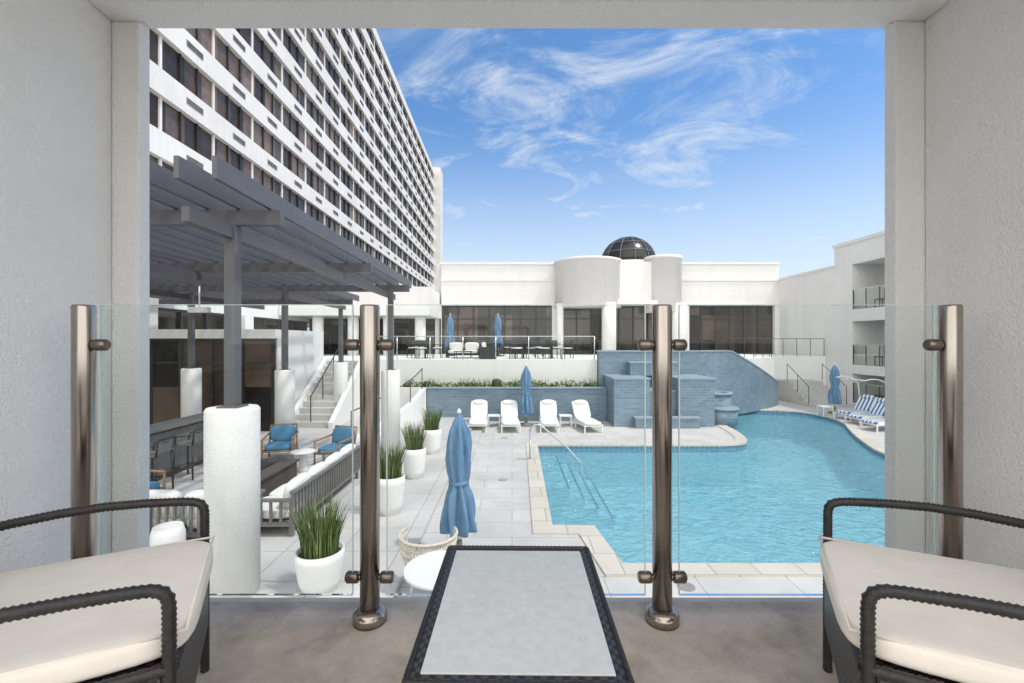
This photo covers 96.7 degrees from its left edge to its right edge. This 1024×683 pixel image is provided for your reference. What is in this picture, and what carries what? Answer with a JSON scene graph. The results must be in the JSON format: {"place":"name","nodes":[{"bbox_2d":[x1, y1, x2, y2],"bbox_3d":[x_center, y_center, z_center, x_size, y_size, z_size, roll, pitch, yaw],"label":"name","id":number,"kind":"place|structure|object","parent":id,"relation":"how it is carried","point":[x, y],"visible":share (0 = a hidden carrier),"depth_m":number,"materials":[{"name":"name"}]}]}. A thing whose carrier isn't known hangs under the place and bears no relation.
{"place":"outdoors","nodes":[
{"label":"outdoors","id":0,"kind":"place"},
{"bbox_2d":[157,414,483,597],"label":"lounge terrace","id":1,"kind":"structure","parent":0,"point":[419,515],"depth_m":7.48,"materials":[{"name":"grey tile"}]},
{"bbox_2d":[150,470,166,489],"bbox_3d":[-6.745,2.541,8.000,0.794,0.826,0.732,0,0,0],"label":"lounge armchair","id":2,"kind":"object","parent":1,"relation":"on","point":[154,485],"visible":0.09,"depth_m":8.31,"materials":[{"name":"brown wood"}]},
{"bbox_2d":[150,436,174,488],"bbox_3d":[-6.984,2.416,8.900,0.485,1.069,0.476,0,0,0],"label":"bar stool","id":3,"kind":"object","parent":1,"relation":"on","point":[157,453],"visible":0.6,"depth_m":8.96,"materials":[{"name":"metal"}]},
{"bbox_2d":[150,521,185,545],"bbox_3d":[-4.650,2.720,6.150,0.400,0.460,0.398,0,0,0],"label":"garden stool","id":4,"kind":"object","parent":1,"relation":"on","point":[168,532],"visible":0.48,"depth_m":6.04,"materials":[{"name":"white ceramic"}]},
{"bbox_2d":[150,413,203,480],"bbox_3d":[-7.680,2.395,10.200,0.640,1.110,3.400,0,0,0],"label":"bar counter","id":5,"kind":"object","parent":1,"relation":"on","point":[184,426],"visible":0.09,"depth_m":10.21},
{"bbox_2d":[173,427,203,479],"bbox_3d":[-6.984,2.416,9.900,0.485,1.069,0.476,0,0,0],"label":"bar stool","id":6,"kind":"object","parent":1,"relation":"on","point":[191,443],"visible":0.93,"depth_m":9.71,"materials":[{"name":"metal"}]},
{"bbox_2d":[150,489,264,536],"bbox_3d":[-4.750,2.551,6.885,1.570,0.798,0.870,0,0,0],"label":"outdoor sofa","id":7,"kind":"object","parent":1,"relation":"on","point":[188,517],"visible":0.37,"depth_m":6.51,"materials":[{"name":"white fabric"}]},
{"bbox_2d":[150,329,322,430],"bbox_3d":[-10.350,1.275,16.800,5.200,3.350,3.800,0,0,0],"label":"glazed storefront","id":8,"kind":"object","parent":1,"relation":"on","point":[260,356],"visible":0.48,"depth_m":15.00,"materials":[{"name":"brown glass"}]},
{"bbox_2d":[260,423,298,457],"bbox_3d":[-5.812,2.541,11.444,0.732,0.826,0.794,0,0,-15],"label":"lounge armchair","id":9,"kind":"object","parent":1,"relation":"on","point":[281,436],"visible":0.98,"depth_m":11.58,"materials":[{"name":"blue fabric"}]},
{"bbox_2d":[260,458,299,496],"bbox_3d":[-5.000,2.715,8.900,0.920,0.470,1.680,0,0,0],"label":"fire pit table","id":10,"kind":"object","parent":1,"relation":"on","point":[275,473],"visible":0.34,"depth_m":9.05,"materials":[{"name":"stone"}]},
{"bbox_2d":[150,155,410,597],"bbox_3d":[-7.778,0.595,10.857,9.980,4.710,13.250,0,0,-1],"label":"pergola","id":11,"kind":"object","parent":1,"relation":"on","point":[233,240],"visible":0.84,"depth_m":5.98,"materials":[{"name":"paint"}]},
{"bbox_2d":[187,286,210,312],"bbox_3d":[-7.900,-1.065,11.500,0.500,0.670,0.140,0,0,0],"label":"patio heater","id":12,"kind":"object","parent":11,"relation":"hanging from","point":[198,309],"visible":1,"depth_m":11.43,"materials":[{"name":"white metal"}]},
{"bbox_2d":[290,448,315,472],"bbox_3d":[-4.750,2.720,10.350,0.520,0.460,0.517,0,0,0],"label":"round side table","id":13,"kind":"object","parent":1,"relation":"on","point":[303,461],"visible":0.95,"depth_m":10.28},
{"bbox_2d":[260,444,359,536],"bbox_3d":[-3.705,2.551,8.350,0.870,0.798,3.070,0,0,0],"label":"outdoor sofa","id":14,"kind":"object","parent":1,"relation":"on","point":[330,474],"visible":0.91,"depth_m":7.61,"materials":[{"name":"white fabric"}]},
{"bbox_2d":[285,495,349,596],"bbox_3d":[-2.298,2.410,5.417,0.704,1.080,0.717,0,0,39],"label":"grass planter","id":15,"kind":"object","parent":1,"relation":"on","point":[319,553],"visible":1,"depth_m":5.29,"materials":[{"name":"ceramic"}]},
{"bbox_2d":[295,361,357,427],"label":"stairs","id":16,"kind":"structure","parent":1,"relation":"on","point":[322,410],"depth_m":16.45,"materials":[{"name":"white concrete"}]},
{"bbox_2d":[310,340,343,421],"bbox_3d":[-6.900,1.342,17.100,0.040,2.817,3.040,0,0,0],"label":"stair handrail","id":17,"kind":"object","parent":16,"relation":"on","point":[322,377],"visible":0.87,"depth_m":16.58,"materials":[{"name":"metal"}]},
{"bbox_2d":[295,358,359,428],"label":"stair wall","id":18,"kind":"structure","parent":1,"relation":"on","point":[341,414],"depth_m":16.94,"materials":[{"name":"white paint"}]},
{"bbox_2d":[313,425,357,464],"bbox_3d":[-4.288,2.541,11.143,0.732,0.826,0.794,0,0,15],"label":"lounge armchair","id":19,"kind":"object","parent":1,"relation":"on","point":[341,435],"visible":0.64,"depth_m":11.28,"materials":[{"name":"blue fabric"}]},
{"bbox_2d":[351,368,421,425],"bbox_3d":[-3.960,1.991,15.462,0.325,1.918,4.592,0,0,15],"label":"garden handrail","id":20,"kind":"object","parent":1,"relation":"on","point":[400,387],"visible":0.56,"depth_m":16.20,"materials":[{"name":"metal"}]},
{"bbox_2d":[380,439,407,516],"bbox_3d":[-2.119,2.320,7.848,0.649,1.261,0.630,0,0,-34],"label":"grass planter","id":21,"kind":"object","parent":1,"relation":"on","point":[396,481],"visible":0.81,"depth_m":7.70,"materials":[{"name":"ceramic"}]},
{"bbox_2d":[397,419,427,479],"bbox_3d":[-2.142,2.319,9.900,0.650,1.262,0.694,0,0,-39],"label":"grass planter","id":22,"kind":"object","parent":1,"relation":"on","point":[415,459],"visible":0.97,"depth_m":9.75,"materials":[{"name":"ceramic"}]},
{"bbox_2d":[420,405,443,454],"bbox_3d":[-2.124,2.319,12.051,0.668,1.262,0.643,0,0,-44],"label":"grass planter","id":23,"kind":"object","parent":1,"relation":"on","point":[432,441],"visible":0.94,"depth_m":11.88,"materials":[{"name":"ceramic"}]},
{"bbox_2d":[380,359,596,413],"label":"terrace retaining wall","id":24,"kind":"structure","parent":1,"relation":"on","point":[550,371],"depth_m":18.60,"materials":[{"name":"white paint"}]},
{"bbox_2d":[376,28,884,277],"label":"sky","id":25,"kind":"structure","parent":0,"point":[547,144],"materials":[{"name":"blue"}]},
{"bbox_2d":[428,400,884,597],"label":"pool deck","id":26,"kind":"structure","parent":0,"point":[503,516],"depth_m":9.22,"materials":[{"name":"beige stone"}]},
{"bbox_2d":[150,298,309,330],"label":"podium building","id":27,"kind":"structure","parent":26,"relation":"on","point":[168,316],"depth_m":19.90,"materials":[{"name":"white paint"}]},
{"bbox_2d":[354,389,424,441],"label":"curved garden wall","id":28,"kind":"structure","parent":26,"relation":"on","point":[409,412],"depth_m":16.29,"materials":[{"name":"white paint"}]},
{"bbox_2d":[400,387,426,411],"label":"wall","id":29,"kind":"structure","parent":26,"relation":"on","point":[404,396],"depth_m":17.70,"materials":[{"name":"paint"}]},
{"bbox_2d":[492,379,501,386],"bbox_3d":[-0.600,1.715,18.200,0.432,0.470,0.411,0,0,0],"label":"barrel cactus","id":30,"kind":"object","parent":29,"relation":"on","point":[495,382],"visible":0.56,"depth_m":18.06,"materials":[{"name":"green plant"}]},
{"bbox_2d":[403,377,598,386],"bbox_3d":[-0.479,1.731,18.216,7.890,0.662,0.651,0,0,0],"label":"hedge planting","id":31,"kind":"object","parent":29,"relation":"on","point":[478,384],"visible":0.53,"depth_m":18.17,"materials":[{"name":"green plant"}]},
{"bbox_2d":[404,550,445,590],"bbox_3d":[-0.720,2.730,4.750,0.800,0.740,0.800,0,0,0],"label":"round cafe table","id":32,"kind":"object","parent":26,"relation":"on","point":[421,572],"visible":0.2,"depth_m":4.69,"materials":[{"name":"white"}]},
{"bbox_2d":[398,526,457,597],"bbox_3d":[-1.020,2.713,5.503,0.726,0.778,0.633,0,0,0],"label":"rope armchair","id":33,"kind":"object","parent":26,"relation":"on","point":[405,550],"visible":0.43,"depth_m":5.30,"materials":[{"name":"beige fabric"}]},
{"bbox_2d":[440,409,476,545],"bbox_3d":[-0.751,2.026,6.459,0.528,2.148,0.534,0,0,0],"label":"closed patio umbrella","id":34,"kind":"object","parent":26,"relation":"on","point":[459,510],"visible":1,"depth_m":6.34,"materials":[{"name":"blue fabric"}]},
{"bbox_2d":[468,399,487,432],"bbox_3d":[-1.200,2.629,16.350,0.660,0.942,1.900,0,0,-2],"label":"sun lounger","id":35,"kind":"object","parent":26,"relation":"on","point":[479,416],"visible":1,"depth_m":16.63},
{"bbox_2d":[488,414,500,427],"bbox_3d":[-0.650,2.890,16.600,0.450,0.420,0.450,0,0,0],"label":"side table","id":36,"kind":"object","parent":26,"relation":"on","point":[493,415],"visible":0.96,"depth_m":16.39,"materials":[{"name":"white plastic"}]},
{"bbox_2d":[500,400,520,432],"bbox_3d":[-0.080,2.629,16.300,0.660,0.942,1.900,0,0,-3],"label":"sun lounger","id":37,"kind":"object","parent":26,"relation":"on","point":[509,414],"visible":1,"depth_m":16.56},
{"bbox_2d":[0,0,1023,682],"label":"guest balcony","id":38,"kind":"structure","parent":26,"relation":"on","point":[74,150],"depth_m":1.93,"materials":[{"name":"paint"}]},
{"bbox_2d":[0,497,213,682],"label":"wicker armchair","id":39,"kind":"object","parent":38,"relation":"on","point":[140,615],"visible":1,"depth_m":1.00,"materials":[{"name":"beige fabric"}]},
{"bbox_2d":[70,304,963,630],"bbox_3d":[0.018,0.456,1.710,3.379,1.188,0.124,0,0,0],"label":"glass railing","id":40,"kind":"object","parent":38,"relation":"on","point":[370,612],"visible":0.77,"depth_m":1.69,"materials":[{"name":"metal"}]},
{"bbox_2d":[401,545,634,682],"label":"wicker side table","id":41,"kind":"object","parent":38,"relation":"on","point":[516,614],"visible":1,"depth_m":0.97,"materials":[{"name":"grey glass"}]},
{"bbox_2d":[818,497,1023,682],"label":"wicker armchair","id":42,"kind":"object","parent":38,"relation":"on","point":[892,615],"visible":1,"depth_m":1.01,"materials":[{"name":"beige fabric"}]},
{"bbox_2d":[426,387,606,420],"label":"wall","id":43,"kind":"structure","parent":26,"relation":"on","point":[451,401],"depth_m":17.70,"materials":[{"name":"blue tile"}]},
{"bbox_2d":[518,364,533,426],"bbox_3d":[0.520,1.961,16.800,0.543,2.278,0.543,0,0,-45],"label":"closed patio umbrella","id":44,"kind":"object","parent":26,"relation":"on","point":[525,406],"visible":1,"depth_m":16.68,"materials":[{"name":"blue fabric"}]},
{"bbox_2d":[539,399,559,432],"bbox_3d":[1.320,2.629,16.350,0.660,0.942,1.900,0,0,2],"label":"sun lounger","id":45,"kind":"object","parent":26,"relation":"on","point":[548,413],"visible":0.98,"depth_m":16.63,"materials":[{"name":"white plastic"}]},
{"bbox_2d":[559,414,571,427],"bbox_3d":[1.950,2.890,16.600,0.450,0.420,0.450,0,0,0],"label":"side table","id":46,"kind":"object","parent":26,"relation":"on","point":[565,415],"visible":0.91,"depth_m":16.48,"materials":[{"name":"white plastic"}]},
{"bbox_2d":[323,354,825,384],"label":"terrace","id":47,"kind":"structure","parent":26,"relation":"on","point":[808,367],"depth_m":24.60,"materials":[{"name":"white concrete"}]},
{"bbox_2d":[279,287,440,355],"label":"portico","id":48,"kind":"structure","parent":47,"relation":"on","point":[416,311],"depth_m":25.55,"materials":[{"name":"white paint"}]},
{"bbox_2d":[407,340,419,357],"bbox_3d":[-4.898,0.362,22.605,0.470,0.875,0.440,0,0,20],"label":"dining chair","id":49,"kind":"object","parent":47,"relation":"on","point":[414,342],"visible":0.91,"depth_m":22.75,"materials":[{"name":"metal"}]},
{"bbox_2d":[416,340,427,358],"bbox_3d":[-4.200,0.362,21.205,0.470,0.875,0.440,0,0,0],"label":"dining chair","id":50,"kind":"object","parent":47,"relation":"on","point":[422,344],"visible":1,"depth_m":21.40,"materials":[{"name":"metal"}]},
{"bbox_2d":[432,340,441,357],"bbox_3d":[-3.605,0.362,21.900,0.440,0.875,0.470,0,0,0],"label":"dining chair","id":51,"kind":"object","parent":47,"relation":"on","point":[433,344],"visible":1,"depth_m":21.75,"materials":[{"name":"metal"}]},
{"bbox_2d":[445,314,454,355],"bbox_3d":[-3.400,-0.372,25.000,0.562,2.344,0.562,0,0,-27],"label":"closed patio umbrella","id":52,"kind":"object","parent":47,"relation":"on","point":[450,326],"visible":0.88,"depth_m":24.88,"materials":[{"name":"blue fabric"}]},
{"bbox_2d":[446,342,479,357],"bbox_3d":[-2.400,0.420,22.605,1.660,0.760,0.710,0,0,0],"label":"terrace loveseat","id":53,"kind":"object","parent":47,"relation":"on","point":[473,347],"visible":0.89,"depth_m":22.74,"materials":[{"name":"fabric"}]},
{"bbox_2d":[454,351,471,358],"bbox_3d":[-2.300,0.625,21.500,0.800,0.350,0.800,0,0,0],"label":"terrace coffee table","id":54,"kind":"object","parent":47,"relation":"on","point":[461,351],"visible":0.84,"depth_m":21.11,"materials":[{"name":"metal"}]},
{"bbox_2d":[380,336,594,358],"bbox_3d":[-1.350,0.285,18.780,9.544,1.030,0.042,0,0,0],"label":"glass balustrade","id":55,"kind":"object","parent":47,"relation":"on","point":[487,336],"visible":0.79,"depth_m":18.76,"materials":[{"name":"glass"}]},
{"bbox_2d":[480,342,496,358],"bbox_3d":[-1.105,0.420,21.300,0.710,0.760,1.660,0,0,0],"label":"terrace loveseat","id":56,"kind":"object","parent":47,"relation":"on","point":[487,352],"visible":0.89,"depth_m":20.47,"materials":[{"name":"wicker"}]},
{"bbox_2d":[493,314,502,355],"bbox_3d":[-0.770,-0.372,24.999,0.562,2.344,0.564,0,0,0],"label":"closed patio umbrella","id":57,"kind":"object","parent":47,"relation":"on","point":[497,329],"visible":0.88,"depth_m":24.88,"materials":[{"name":"blue fabric"}]},
{"bbox_2d":[503,340,511,356],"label":"dining chair","id":58,"kind":"object","parent":47,"relation":"on","point":[505,342],"visible":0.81,"depth_m":24.30,"materials":[{"name":"metal"}]},
{"bbox_2d":[509,340,522,358],"bbox_3d":[0.197,0.362,21.004,0.470,0.875,0.440,0,0,-40],"label":"dining chair","id":59,"kind":"object","parent":47,"relation":"on","point":[512,343],"visible":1,"depth_m":21.01,"materials":[{"name":"metal"}]},
{"bbox_2d":[514,340,522,357],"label":"dining chair","id":60,"kind":"object","parent":47,"relation":"on","point":[518,344],"visible":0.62,"depth_m":22.61,"materials":[{"name":"metal"}]},
{"bbox_2d":[526,340,535,357],"bbox_3d":[0.900,0.362,21.795,0.470,0.875,0.440,0,0,0],"label":"dining chair","id":61,"kind":"object","parent":47,"relation":"on","point":[532,344],"visible":0.97,"depth_m":21.58,"materials":[{"name":"metal"}]},
{"bbox_2d":[534,340,542,356],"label":"dining chair","id":62,"kind":"object","parent":47,"relation":"on","point":[538,342],"visible":0.54,"depth_m":24.50,"materials":[{"name":"metal"}]},
{"bbox_2d":[539,340,550,358],"bbox_3d":[1.504,0.362,21.203,0.440,0.875,0.470,0,0,-30],"label":"dining chair","id":63,"kind":"object","parent":47,"relation":"on","point":[547,343],"visible":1,"depth_m":21.18,"materials":[{"name":"metal"}]},
{"bbox_2d":[551,343,556,357],"bbox_3d":[1.900,0.430,21.700,0.840,0.740,0.834,0,0,0],"label":"bistro table","id":64,"kind":"object","parent":47,"relation":"on","point":[552,349],"visible":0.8,"depth_m":21.66,"materials":[{"name":"metal"}]},
{"bbox_2d":[551,340,560,357],"bbox_3d":[2.098,0.362,22.305,0.470,0.875,0.440,0,0,-20],"label":"dining chair","id":65,"kind":"object","parent":47,"relation":"on","point":[554,345],"visible":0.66,"depth_m":22.49,"materials":[{"name":"metal"}]},
{"bbox_2d":[563,340,573,358],"bbox_3d":[2.605,0.362,21.301,0.440,0.875,0.470,0,0,-10],"label":"dining chair","id":66,"kind":"object","parent":47,"relation":"on","point":[571,344],"visible":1,"depth_m":21.17,"materials":[{"name":"metal"}]},
{"bbox_2d":[435,262,778,353],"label":"walls","id":67,"kind":"structure","parent":47,"relation":"on","point":[533,283],"depth_m":29.00,"materials":[{"name":"white paint"}]},
{"bbox_2d":[443,307,770,352],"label":"windows","id":68,"kind":"structure","parent":67,"relation":"attached to","point":[465,327],"depth_m":29.35,"materials":[{"name":"black glass"}]},
{"bbox_2d":[442,306,772,353],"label":"mullions","id":69,"kind":"object","parent":68,"relation":"attached to","point":[633,318],"visible":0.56,"depth_m":29.25,"materials":[{"name":"metal"}]},
{"bbox_2d":[554,254,682,312],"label":"rotunda lobes","id":70,"kind":"object","parent":67,"relation":"on","point":[649,282],"visible":0.94,"depth_m":27.20,"materials":[{"name":"white paint"}]},
{"bbox_2d":[602,236,654,261],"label":"skylight dome","id":71,"kind":"structure","parent":67,"relation":"on","point":[630,249],"depth_m":31.94,"materials":[{"name":"black glass"}]},
{"bbox_2d":[556,302,686,354],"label":"columns","id":72,"kind":"structure","parent":47,"relation":"on","point":[608,325],"depth_m":27.11,"materials":[{"name":"white paint"}]},
{"bbox_2d":[723,338,771,357],"bbox_3d":[11.150,0.318,21.400,4.670,0.965,0.030,0,0,-37],"label":"terrace guardrail","id":73,"kind":"object","parent":47,"relation":"on","point":[753,344],"visible":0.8,"depth_m":21.37,"materials":[{"name":"metal"}]},
{"bbox_2d":[755,338,823,355],"bbox_3d":[15.050,0.318,24.650,3.730,0.965,0.030,0,0,0],"label":"terrace guardrail","id":74,"kind":"object","parent":47,"relation":"on","point":[789,338],"visible":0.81,"depth_m":24.64,"materials":[{"name":"metal"}]},
{"bbox_2d":[569,400,602,432],"bbox_3d":[2.620,2.629,16.300,0.660,0.942,1.900,0,0,-9],"label":"sun lounger","id":75,"kind":"object","parent":26,"relation":"on","point":[582,413],"visible":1,"depth_m":16.55,"materials":[{"name":"white plastic"}]},
{"bbox_2d":[498,437,694,591],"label":"deck drain covers","id":76,"kind":"object","parent":26,"relation":"on","point":[688,586],"visible":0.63,"depth_m":5.77,"materials":[{"name":"grey metal"}]},
{"bbox_2d":[596,350,715,428],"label":"fountain tiers","id":77,"kind":"object","parent":26,"relation":"on","point":[620,375],"visible":0.72,"depth_m":16.50,"materials":[{"name":"blue tile"}]},
{"bbox_2d":[526,409,884,576],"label":"swimming pool","id":78,"kind":"structure","parent":26,"relation":"in","point":[761,489],"depth_m":11.69,"materials":[{"name":"liquid"}]},
{"bbox_2d":[529,424,587,478],"bbox_3d":[1.205,2.878,11.900,1.570,1.455,0.100,0,0,0],"label":"pool handrail","id":79,"kind":"object","parent":78,"relation":"on","point":[562,443],"visible":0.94,"depth_m":11.88,"materials":[{"name":"metal"}]},
{"bbox_2d":[715,390,738,425],"bbox_3d":[7.950,2.540,17.610,1.340,1.120,1.920,0,0,0],"label":"spill bowl","id":80,"kind":"object","parent":26,"relation":"on","point":[726,412],"visible":0.56,"depth_m":16.85,"materials":[{"name":"blue tile"}]},
{"bbox_2d":[701,350,778,413],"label":"wing wall","id":81,"kind":"structure","parent":26,"relation":"on","point":[751,386],"depth_m":19.52,"materials":[{"name":"blue tile"}]},
{"bbox_2d":[787,364,808,403],"bbox_3d":[14.150,2.069,22.550,0.030,1.863,1.730,0,0,0],"label":"stair handrail","id":82,"kind":"object","parent":26,"relation":"on","point":[797,381],"visible":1,"depth_m":22.54,"materials":[{"name":"metal"}]},
{"bbox_2d":[776,379,843,405],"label":"stairs","id":83,"kind":"structure","parent":26,"relation":"on","point":[818,392],"depth_m":22.96,"materials":[{"name":"beige concrete"}]},
{"bbox_2d":[816,405,833,416],"bbox_3d":[13.000,2.890,18.900,0.450,0.420,0.450,0,0,0],"label":"side table","id":84,"kind":"object","parent":26,"relation":"on","point":[826,406],"visible":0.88,"depth_m":18.77,"materials":[{"name":"white plastic"}]},
{"bbox_2d":[822,364,846,403],"bbox_3d":[15.950,2.069,22.550,0.030,1.863,1.730,0,0,0],"label":"stair handrail","id":85,"kind":"object","parent":26,"relation":"on","point":[841,381],"visible":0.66,"depth_m":22.04,"materials":[{"name":"metal"}]},
{"bbox_2d":[827,363,841,413],"bbox_3d":[13.900,2.015,19.600,0.517,2.170,0.517,0,0,45],"label":"closed patio umbrella","id":86,"kind":"object","parent":26,"relation":"on","point":[834,395],"visible":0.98,"depth_m":19.50,"materials":[{"name":"blue fabric"}]},
{"bbox_2d":[833,394,877,420],"bbox_3d":[13.900,2.629,18.300,1.900,0.942,0.660,0,0,-20],"label":"striped sun lounger","id":87,"kind":"object","parent":26,"relation":"on","point":[864,403],"visible":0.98,"depth_m":18.29,"materials":[{"name":"blue fabric"}]},
{"bbox_2d":[835,376,884,396],"bbox_3d":[14.085,2.266,18.300,1.070,1.669,1.640,0,0,0],"label":"shade hoop frame","id":88,"kind":"object","parent":26,"relation":"on","point":[856,381],"visible":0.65,"depth_m":18.66,"materials":[{"name":"white metal"}]},
{"bbox_2d":[844,398,884,425],"bbox_3d":[13.600,2.629,17.200,1.900,0.942,0.660,0,0,-15],"label":"striped sun lounger","id":89,"kind":"object","parent":26,"relation":"on","point":[877,410],"visible":0.79,"depth_m":17.16,"materials":[{"name":"fabric"}]},
{"bbox_2d":[859,419,884,431],"bbox_3d":[13.300,2.629,16.000,1.900,0.942,0.660,0,0,-10],"label":"striped sun lounger","id":90,"kind":"object","parent":26,"relation":"on","point":[878,422],"visible":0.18,"depth_m":15.79,"materials":[{"name":"white fabric"}]},
{"label":"ground","id":91,"kind":"structure","parent":0,"visible":0},
{"bbox_2d":[150,28,442,330],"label":"hotel tower","id":92,"kind":"structure","parent":91,"relation":"on","point":[318,124],"depth_m":38.32,"materials":[{"name":"white concrete"}]},
{"bbox_2d":[779,230,884,403],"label":"walls","id":93,"kind":"structure","parent":91,"relation":"on","point":[817,303],"depth_m":23.27,"materials":[{"name":"white paint"}]},
{"bbox_2d":[852,285,884,401],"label":"balcony rails","id":94,"kind":"object","parent":93,"relation":"on","point":[879,356],"visible":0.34,"depth_m":21.88,"materials":[{"name":"metal"}]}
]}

